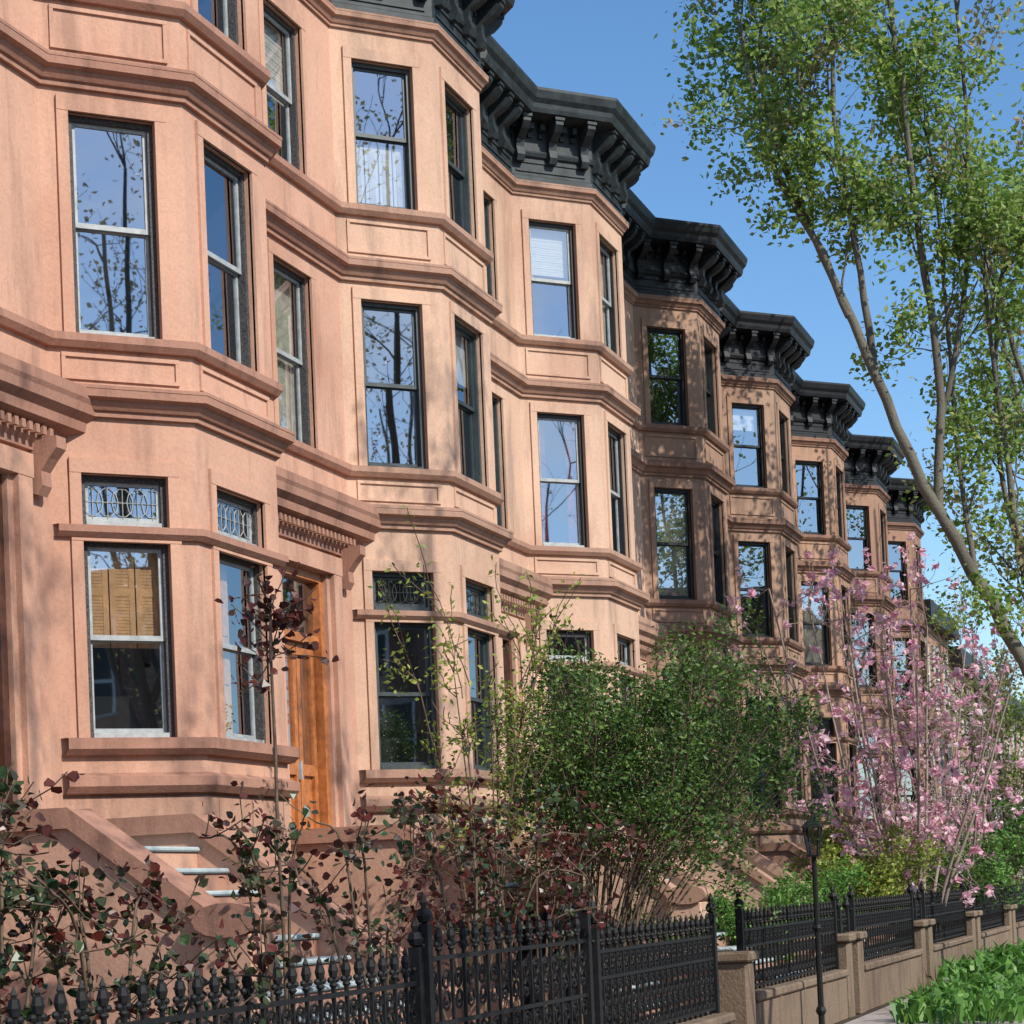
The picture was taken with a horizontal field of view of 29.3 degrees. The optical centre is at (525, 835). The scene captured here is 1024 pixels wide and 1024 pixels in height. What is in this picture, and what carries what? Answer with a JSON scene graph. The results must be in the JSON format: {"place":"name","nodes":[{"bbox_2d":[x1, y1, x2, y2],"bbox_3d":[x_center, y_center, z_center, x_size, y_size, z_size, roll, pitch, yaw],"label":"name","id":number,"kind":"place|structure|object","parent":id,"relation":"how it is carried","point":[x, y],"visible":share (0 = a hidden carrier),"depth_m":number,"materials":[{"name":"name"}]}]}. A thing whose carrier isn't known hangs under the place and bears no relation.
{"place":"outdoors","nodes":[
{"label":"outdoors","id":0,"kind":"place"},
{"bbox_2d":[302,583,308,633],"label":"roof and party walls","id":1,"kind":"structure","parent":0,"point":[304,593],"depth_m":22.57,"materials":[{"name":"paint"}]},
{"bbox_2d":[491,0,1023,701],"label":"sky","id":2,"kind":"structure","parent":0,"point":[607,48],"materials":[{"name":"blue"}]},
{"bbox_2d":[847,881,914,960],"bbox_3d":[5.042,1.476,27.523,0.106,1.670,4.913,-3,-2,20],"label":"iron fence","id":3,"kind":"object","parent":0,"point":[881,918],"visible":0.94,"depth_m":27.51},
{"bbox_2d":[836,988,926,1023],"bbox_3d":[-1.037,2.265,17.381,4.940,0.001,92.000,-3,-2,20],"label":"front yard soil","id":4,"kind":"structure","parent":0,"point":[859,1015],"depth_m":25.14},
{"bbox_2d":[0,0,62,809],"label":"walls","id":5,"kind":"structure","parent":4,"relation":"on","point":[22,268],"depth_m":16.52,"materials":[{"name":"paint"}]},
{"bbox_2d":[0,474,12,805],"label":"front door","id":6,"kind":"structure","parent":5,"relation":"attached to","point":[5,747],"depth_m":16.06,"materials":[{"name":"brown wood"}]},
{"bbox_2d":[0,18,96,809],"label":"stone trim","id":7,"kind":"structure","parent":5,"relation":"attached to","point":[44,414],"depth_m":16.25,"materials":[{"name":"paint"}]},
{"bbox_2d":[0,761,147,1023],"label":"rose bush","id":8,"kind":"object","parent":4,"relation":"on","point":[7,903],"visible":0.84,"depth_m":9.64,"materials":[{"name":"green plant"}]},
{"bbox_2d":[0,833,321,1023],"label":"rose bush","id":9,"kind":"object","parent":4,"relation":"on","point":[268,956],"visible":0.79,"depth_m":9.95,"materials":[{"name":"red plant"}]},
{"bbox_2d":[34,0,360,866],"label":"walls","id":10,"kind":"structure","parent":4,"relation":"on","point":[196,452],"depth_m":17.35,"materials":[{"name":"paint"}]},
{"bbox_2d":[75,0,297,735],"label":"window interiors","id":11,"kind":"object","parent":10,"relation":"attached to","point":[124,585],"depth_m":17.67,"materials":[{"name":"glass"}]},
{"bbox_2d":[68,0,310,742],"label":"window frames","id":12,"kind":"structure","parent":10,"relation":"attached to","point":[237,270],"depth_m":17.34,"materials":[{"name":"wood"}]},
{"bbox_2d":[37,0,381,826],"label":"stone trim","id":13,"kind":"structure","parent":10,"relation":"attached to","point":[327,520],"depth_m":17.48,"materials":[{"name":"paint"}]},
{"bbox_2d":[282,565,331,828],"bbox_3d":[-2.506,-1.331,21.269,0.250,3.150,1.100,-3,-2,20],"label":"front door","id":14,"kind":"structure","parent":10,"relation":"attached to","point":[306,690],"depth_m":21.58,"materials":[{"name":"orange wood"}]},
{"bbox_2d":[0,915,425,1023],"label":"iron fence","id":15,"kind":"object","parent":4,"relation":"on","point":[412,963],"visible":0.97,"depth_m":10.34,"materials":[{"name":"metal"}]},
{"bbox_2d":[0,807,519,1023],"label":"stoop","id":16,"kind":"object","parent":4,"relation":"on","point":[182,855],"visible":0.51,"depth_m":14.20,"materials":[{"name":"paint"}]},
{"bbox_2d":[198,562,338,1023],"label":"rose bush","id":17,"kind":"object","parent":4,"relation":"on","point":[247,851],"visible":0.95,"depth_m":11.94,"materials":[{"name":"red plant"}]},
{"bbox_2d":[231,783,449,1023],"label":"rose bush","id":18,"kind":"object","parent":4,"relation":"on","point":[364,842],"visible":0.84,"depth_m":12.78,"materials":[{"name":"red plant"}]},
{"bbox_2d":[329,27,535,847],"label":"walls","id":19,"kind":"structure","parent":4,"relation":"on","point":[451,552],"depth_m":22.97,"materials":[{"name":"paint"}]},
{"bbox_2d":[354,71,482,764],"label":"window interiors","id":20,"kind":"object","parent":19,"relation":"attached to","point":[388,335],"depth_m":23.28,"materials":[{"name":"glass"}]},
{"bbox_2d":[351,61,501,771],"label":"window frames","id":21,"kind":"structure","parent":19,"relation":"attached to","point":[461,174],"depth_m":23.00,"materials":[{"name":"wood"}]},
{"bbox_2d":[329,7,553,835],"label":"stone trim","id":22,"kind":"structure","parent":19,"relation":"attached to","point":[464,291],"depth_m":22.91,"materials":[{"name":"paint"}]},
{"bbox_2d":[330,0,536,174],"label":"roof cornice","id":23,"kind":"structure","parent":22,"relation":"on","point":[507,94],"depth_m":24.80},
{"bbox_2d":[502,634,519,835],"bbox_3d":[-0.448,-1.251,26.904,0.250,3.150,1.100,-3,-2,20],"label":"front door","id":24,"kind":"structure","parent":19,"relation":"attached to","point":[507,661],"depth_m":27.34,"materials":[{"name":"brown wood"}]},
{"bbox_2d":[313,785,636,1023],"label":"rose bush","id":25,"kind":"object","parent":4,"relation":"on","point":[471,906],"visible":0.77,"depth_m":14.61,"materials":[{"name":"red plant"}]},
{"bbox_2d":[368,505,584,986],"bbox_3d":[-0.405,-0.288,17.440,1.949,5.061,1.710,-2,-2,-18],"label":"forsythia shrub","id":26,"kind":"object","parent":4,"relation":"on","point":[517,710],"visible":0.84,"depth_m":17.27,"materials":[{"name":"green plant"}]},
{"bbox_2d":[290,824,709,1023],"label":"stoop","id":27,"kind":"object","parent":4,"relation":"on","point":[309,841],"visible":0.09,"depth_m":19.90,"materials":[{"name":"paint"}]},
{"bbox_2d":[416,886,594,1023],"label":"iron gate","id":28,"kind":"structure","parent":4,"relation":"on","point":[582,960],"depth_m":13.37,"materials":[{"name":"metal"}]},
{"bbox_2d":[400,741,654,1023],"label":"rose bush","id":29,"kind":"object","parent":4,"relation":"on","point":[437,794],"visible":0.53,"depth_m":15.66,"materials":[{"name":"red plant"}]},
{"bbox_2d":[485,904,581,1023],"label":"planter urn","id":30,"kind":"object","parent":4,"relation":"on","point":[543,917],"visible":0.16,"depth_m":16.27,"materials":[{"name":"stone"}]},
{"bbox_2d":[511,194,654,836],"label":"walls","id":31,"kind":"structure","parent":4,"relation":"on","point":[606,613],"depth_m":28.59,"materials":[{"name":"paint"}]},
{"bbox_2d":[530,228,623,773],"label":"window interiors","id":32,"kind":"object","parent":31,"relation":"attached to","point":[556,438],"depth_m":28.95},
{"bbox_2d":[529,221,633,780],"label":"window frames","id":33,"kind":"structure","parent":31,"relation":"attached to","point":[608,301],"depth_m":28.66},
{"bbox_2d":[512,179,668,839],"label":"stone trim","id":34,"kind":"structure","parent":31,"relation":"attached to","point":[614,401],"depth_m":28.53,"materials":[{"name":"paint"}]},
{"bbox_2d":[511,86,655,289],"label":"roof cornice","id":35,"kind":"structure","parent":34,"relation":"on","point":[604,146],"depth_m":28.58,"materials":[{"name":"metal"}]},
{"bbox_2d":[468,591,848,1023],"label":"evergreen shrub","id":36,"kind":"object","parent":4,"relation":"on","point":[684,783],"visible":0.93,"depth_m":18.36,"materials":[{"name":"green plant"}]},
{"bbox_2d":[511,835,822,982],"bbox_3d":[1.906,1.173,26.117,4.362,2.484,2.280,-3,-2,20],"label":"stoop","id":37,"kind":"object","parent":4,"relation":"on","point":[697,895],"visible":0.15,"depth_m":25.25,"materials":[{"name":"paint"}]},
{"bbox_2d":[612,896,734,954],"bbox_3d":[1.419,1.479,22.137,1.790,1.662,1.899,-3,-2,20],"label":"garden shrub","id":38,"kind":"object","parent":4,"relation":"on","point":[694,935],"visible":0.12,"depth_m":21.91,"materials":[{"name":"green plant"}]},
{"bbox_2d":[632,305,741,839],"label":"walls","id":39,"kind":"structure","parent":4,"relation":"on","point":[672,446],"depth_m":34.19,"materials":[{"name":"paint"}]},
{"bbox_2d":[648,333,724,788],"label":"window interiors","id":40,"kind":"object","parent":39,"relation":"attached to","point":[670,509],"depth_m":34.32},
{"bbox_2d":[647,327,731,800],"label":"window frames","id":41,"kind":"structure","parent":39,"relation":"attached to","point":[687,545],"depth_m":34.30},
{"bbox_2d":[634,293,749,828],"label":"stone trim","id":42,"kind":"structure","parent":39,"relation":"attached to","point":[716,476],"depth_m":34.14,"materials":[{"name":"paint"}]},
{"bbox_2d":[633,217,747,370],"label":"roof cornice","id":43,"kind":"structure","parent":42,"relation":"on","point":[706,263],"depth_m":34.16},
{"bbox_2d":[666,1012,735,1023],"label":"stone garden kerb","id":44,"kind":"structure","parent":4,"relation":"on","point":[722,1018],"depth_m":18.06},
{"bbox_2d":[590,893,719,1023],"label":"iron fence","id":45,"kind":"object","parent":44,"relation":"on","point":[665,966],"visible":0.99,"depth_m":16.78,"materials":[{"name":"metal"}]},
{"bbox_2d":[687,872,828,962],"bbox_3d":[2.904,1.419,25.928,2.265,1.882,1.611,-2,-2,-5],"label":"fern shrub","id":46,"kind":"object","parent":4,"relation":"on","point":[730,921],"visible":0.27,"depth_m":25.78,"materials":[{"name":"green plant"}]},
{"bbox_2d":[721,385,809,843],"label":"walls","id":47,"kind":"structure","parent":4,"relation":"on","point":[753,505],"depth_m":39.84,"materials":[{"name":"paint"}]},
{"bbox_2d":[732,409,773,805],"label":"window interiors","id":48,"kind":"object","parent":47,"relation":"attached to","point":[746,473],"depth_m":40.22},
{"bbox_2d":[732,404,802,809],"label":"window frames","id":49,"kind":"structure","parent":47,"relation":"attached to","point":[761,478],"depth_m":39.92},
{"bbox_2d":[721,375,814,833],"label":"stone trim","id":50,"kind":"structure","parent":47,"relation":"attached to","point":[786,528],"depth_m":39.77,"materials":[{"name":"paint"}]},
{"bbox_2d":[720,310,814,396],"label":"roof cornice","id":51,"kind":"structure","parent":50,"relation":"on","point":[779,347],"depth_m":39.76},
{"bbox_2d":[655,839,896,955],"bbox_3d":[3.964,1.254,31.752,4.362,2.484,2.280,-3,-2,20],"label":"stoop","id":52,"kind":"object","parent":4,"relation":"on","point":[767,869],"visible":0.14,"depth_m":31.02,"materials":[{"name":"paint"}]},
{"bbox_2d":[717,933,856,1023],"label":"stone gate posts","id":53,"kind":"object","parent":4,"relation":"on","point":[736,983],"visible":0.7,"depth_m":19.26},
{"bbox_2d":[755,969,849,1023],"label":"stone garden kerb","id":54,"kind":"structure","parent":4,"relation":"on","point":[795,1001],"depth_m":21.66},
{"bbox_2d":[734,885,838,989],"bbox_3d":[2.985,1.395,21.887,0.106,1.670,4.913,-3,-2,20],"label":"iron fence","id":55,"kind":"object","parent":54,"relation":"on","point":[765,935],"visible":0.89,"depth_m":21.59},
{"bbox_2d":[753,854,884,951],"bbox_3d":[4.362,1.341,29.191,2.041,2.112,2.579,-3,-2,6],"label":"garden shrub","id":56,"kind":"object","parent":4,"relation":"on","point":[832,876],"visible":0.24,"depth_m":28.76,"materials":[{"name":"green plant"}]},
{"bbox_2d":[792,445,861,844],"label":"walls","id":57,"kind":"structure","parent":4,"relation":"on","point":[821,550],"depth_m":45.49,"materials":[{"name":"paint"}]},
{"bbox_2d":[795,465,830,812],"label":"window interiors","id":58,"kind":"object","parent":57,"relation":"attached to","point":[806,482],"depth_m":45.77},
{"bbox_2d":[795,461,855,816],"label":"window frames","id":59,"kind":"structure","parent":57,"relation":"attached to","point":[818,498],"depth_m":45.53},
{"bbox_2d":[791,436,865,837],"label":"stone trim","id":60,"kind":"structure","parent":57,"relation":"attached to","point":[848,573],"depth_m":45.40,"materials":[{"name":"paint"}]},
{"bbox_2d":[790,380,864,449],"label":"roof cornice","id":61,"kind":"structure","parent":60,"relation":"on","point":[829,410],"depth_m":45.39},
{"bbox_2d":[835,894,849,933],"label":"iron gate","id":62,"kind":"structure","parent":4,"relation":"on","point":[843,916],"depth_m":24.74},
{"bbox_2d":[746,842,944,948],"bbox_3d":[6.021,1.334,37.388,4.362,2.484,2.280,-3,-2,20],"label":"stoop","id":63,"kind":"object","parent":4,"relation":"on","point":[778,854],"visible":0.02,"depth_m":36.75,"materials":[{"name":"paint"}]},
{"bbox_2d":[784,819,957,912],"bbox_3d":[5.580,0.996,32.511,2.979,2.891,2.766,-3,-2,20],"label":"lime shrub","id":64,"kind":"object","parent":4,"relation":"on","point":[885,874],"visible":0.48,"depth_m":32.13,"materials":[{"name":"green plant"}]},
{"bbox_2d":[845,492,900,847],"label":"walls","id":65,"kind":"structure","parent":4,"relation":"on","point":[875,499],"depth_m":51.16,"materials":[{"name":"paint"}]},
{"bbox_2d":[846,509,875,818],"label":"window interiors","id":66,"kind":"object","parent":65,"relation":"attached to","point":[854,519],"depth_m":51.52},
{"bbox_2d":[846,506,896,821],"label":"window frames","id":67,"kind":"structure","parent":65,"relation":"attached to","point":[866,544],"depth_m":51.16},
{"bbox_2d":[845,484,902,839],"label":"stone trim","id":68,"kind":"structure","parent":65,"relation":"attached to","point":[882,494],"depth_m":51.07,"materials":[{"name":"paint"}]},
{"bbox_2d":[844,434,904,493],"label":"roof cornice","id":69,"kind":"structure","parent":68,"relation":"on","point":[867,461],"depth_m":51.03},
{"bbox_2d":[726,531,1023,947],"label":"magnolia tree","id":70,"kind":"object","parent":4,"relation":"on","point":[917,811],"visible":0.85,"depth_m":33.06,"materials":[{"name":"pink plant"}]},
{"bbox_2d":[846,920,928,1013],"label":"stone gate posts","id":71,"kind":"object","parent":4,"relation":"on","point":[858,967],"visible":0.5,"depth_m":24.95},
{"bbox_2d":[864,949,923,1011],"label":"stone garden kerb","id":72,"kind":"structure","parent":4,"relation":"on","point":[891,977],"depth_m":27.12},
{"bbox_2d":[887,529,932,847],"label":"walls","id":73,"kind":"structure","parent":4,"relation":"on","point":[899,533],"depth_m":56.82,"materials":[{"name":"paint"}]},
{"bbox_2d":[888,545,912,819],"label":"window interiors","id":74,"kind":"object","parent":73,"relation":"attached to","point":[894,555],"depth_m":57.11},
{"bbox_2d":[887,522,937,840],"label":"stone trim","id":75,"kind":"structure","parent":73,"relation":"attached to","point":[916,529],"depth_m":56.78,"materials":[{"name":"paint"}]},
{"bbox_2d":[886,477,932,529],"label":"roof cornice","id":76,"kind":"structure","parent":75,"relation":"on","point":[897,509],"depth_m":56.65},
{"bbox_2d":[912,888,921,920],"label":"iron gate","id":77,"kind":"structure","parent":4,"relation":"on","point":[917,906],"depth_m":30.39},
{"bbox_2d":[833,630,1022,902],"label":"magnolia tree","id":78,"kind":"object","parent":4,"relation":"on","point":[976,822],"visible":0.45,"depth_m":41.85,"materials":[{"name":"pink plant"}]},
{"bbox_2d":[855,841,1003,924],"bbox_3d":[7.461,1.267,36.988,3.120,2.460,3.515,-3,-2,5],"label":"garden shrub","id":79,"kind":"object","parent":4,"relation":"on","point":[980,876],"visible":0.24,"depth_m":37.09,"materials":[{"name":"green plant"}]},
{"bbox_2d":[923,599,958,833],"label":"brick townhouse","id":80,"kind":"structure","parent":4,"relation":"on","point":[929,604],"depth_m":65.04,"materials":[{"name":"black paint"}]},
{"bbox_2d":[926,649,952,800],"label":"windows","id":81,"kind":"structure","parent":80,"relation":"in","point":[946,690],"depth_m":65.20,"materials":[{"name":"black paint"}]},
{"bbox_2d":[908,911,977,985],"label":"stone gate posts","id":82,"kind":"object","parent":4,"relation":"on","point":[970,919],"visible":0.42,"depth_m":30.60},
{"bbox_2d":[933,935,974,981],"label":"stone garden kerb","id":83,"kind":"structure","parent":4,"relation":"on","point":[959,946],"depth_m":32.84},
{"bbox_2d":[919,880,966,942],"bbox_3d":[7.100,1.557,33.158,0.106,1.670,4.913,-3,-2,20],"label":"iron fence","id":84,"kind":"object","parent":83,"relation":"on","point":[950,928],"visible":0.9,"depth_m":33.15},
{"bbox_2d":[892,818,1023,908],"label":"garden shrub","id":85,"kind":"object","parent":4,"relation":"on","point":[999,869],"visible":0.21,"depth_m":41.47,"materials":[{"name":"green plant"}]},
{"bbox_2d":[893,563,1023,862],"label":"garden tree","id":86,"kind":"object","parent":4,"relation":"on","point":[973,683],"visible":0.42,"depth_m":56.52,"materials":[{"name":"pink plant"}]},
{"bbox_2d":[948,646,982,828],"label":"brick townhouse","id":87,"kind":"structure","parent":4,"relation":"on","point":[968,658],"depth_m":70.15,"materials":[{"name":"black paint"}]},
{"bbox_2d":[964,884,971,911],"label":"iron gate","id":88,"kind":"structure","parent":4,"relation":"on","point":[969,908],"depth_m":36.15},
{"bbox_2d":[928,792,1023,884],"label":"garden shrub","id":89,"kind":"object","parent":4,"relation":"on","point":[1019,861],"visible":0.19,"depth_m":50.93,"materials":[{"name":"green plant"}]},
{"bbox_2d":[941,595,1023,876],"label":"garden tree","id":90,"kind":"object","parent":4,"relation":"on","point":[1002,726],"visible":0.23,"depth_m":65.37,"materials":[{"name":"pink plant"}]},
{"bbox_2d":[944,777,1023,881],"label":"garden shrub","id":91,"kind":"object","parent":4,"relation":"on","point":[1006,808],"visible":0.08,"depth_m":63.06,"materials":[{"name":"green plant"}]},
{"bbox_2d":[972,905,1013,950],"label":"stone gate posts","id":92,"kind":"object","parent":4,"relation":"on","point":[1007,917],"visible":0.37,"depth_m":36.42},
{"bbox_2d":[981,926,1010,951],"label":"stone garden kerb","id":93,"kind":"structure","parent":4,"relation":"on","point":[997,935],"depth_m":38.60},
{"bbox_2d":[969,878,1004,930],"bbox_3d":[9.157,1.637,38.794,0.106,1.670,4.913,-3,-2,20],"label":"iron fence","id":94,"kind":"object","parent":93,"relation":"on","point":[992,919],"visible":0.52,"depth_m":39.23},
{"bbox_2d":[973,679,1023,881],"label":"brick townhouse","id":95,"kind":"structure","parent":4,"relation":"on","point":[1010,747],"depth_m":82.82,"materials":[{"name":"black paint"}]},
{"bbox_2d":[984,714,1023,881],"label":"windows","id":96,"kind":"structure","parent":95,"relation":"in","point":[985,714],"depth_m":82.82,"materials":[{"name":"black paint"}]},
{"bbox_2d":[1008,904,1017,945],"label":"stone gate posts","id":97,"kind":"object","parent":4,"relation":"on","point":[1014,925],"visible":0.28,"depth_m":41.75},
{"bbox_2d":[1006,876,1023,921],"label":"iron fence","id":98,"kind":"object","parent":4,"relation":"on","point":[1019,913],"visible":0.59,"depth_m":44.04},
{"bbox_2d":[1016,921,1023,943],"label":"stone garden kerb","id":99,"kind":"structure","parent":4,"relation":"on","point":[1020,929],"depth_m":42.92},
{"bbox_2d":[888,541,929,825],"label":"window frames","id":100,"kind":"structure","parent":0,"point":[902,571],"depth_m":56.78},
{"bbox_2d":[844,988,1023,1023],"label":"pavement","id":101,"kind":"structure","parent":0,"point":[882,1016],"depth_m":23.70,"materials":[{"name":"concrete"}]},
{"bbox_2d":[800,812,825,1023],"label":"street lamp post","id":102,"kind":"object","parent":101,"relation":"on","point":[820,1010],"visible":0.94,"depth_m":21.37,"materials":[{"name":"black metal"}]},
{"bbox_2d":[640,0,1023,676],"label":"street tree","id":103,"kind":"object","parent":101,"relation":"on","point":[998,230],"visible":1,"depth_m":30.17,"materials":[{"name":"green plant"}]},
{"bbox_2d":[839,1,1023,463],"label":"street tree","id":104,"kind":"object","parent":101,"relation":"on","point":[1013,347],"visible":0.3,"depth_m":35.62,"materials":[{"name":"green plant"}]},
{"bbox_2d":[883,119,1023,574],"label":"street tree","id":105,"kind":"object","parent":101,"relation":"on","point":[975,340],"visible":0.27,"depth_m":41.54,"materials":[{"name":"green plant"}]},
{"bbox_2d":[884,965,1023,1023],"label":"leafy green plants","id":106,"kind":"object","parent":101,"relation":"on","point":[987,996],"visible":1,"depth_m":23.01,"materials":[{"name":"green plant"}]},
{"bbox_2d":[934,937,1023,984],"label":"leafy green plants","id":107,"kind":"object","parent":101,"relation":"on","point":[1009,957],"visible":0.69,"depth_m":29.50,"materials":[{"name":"green plant"}]},
{"bbox_2d":[944,270,1023,574],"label":"street tree","id":108,"kind":"object","parent":101,"relation":"on","point":[1014,371],"visible":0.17,"depth_m":47.14,"materials":[{"name":"green plant"}]},
{"bbox_2d":[986,673,1023,729],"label":"street tree","id":109,"kind":"object","parent":101,"relation":"on","point":[1015,709],"visible":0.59,"depth_m":64.04,"materials":[{"name":"green plant"}]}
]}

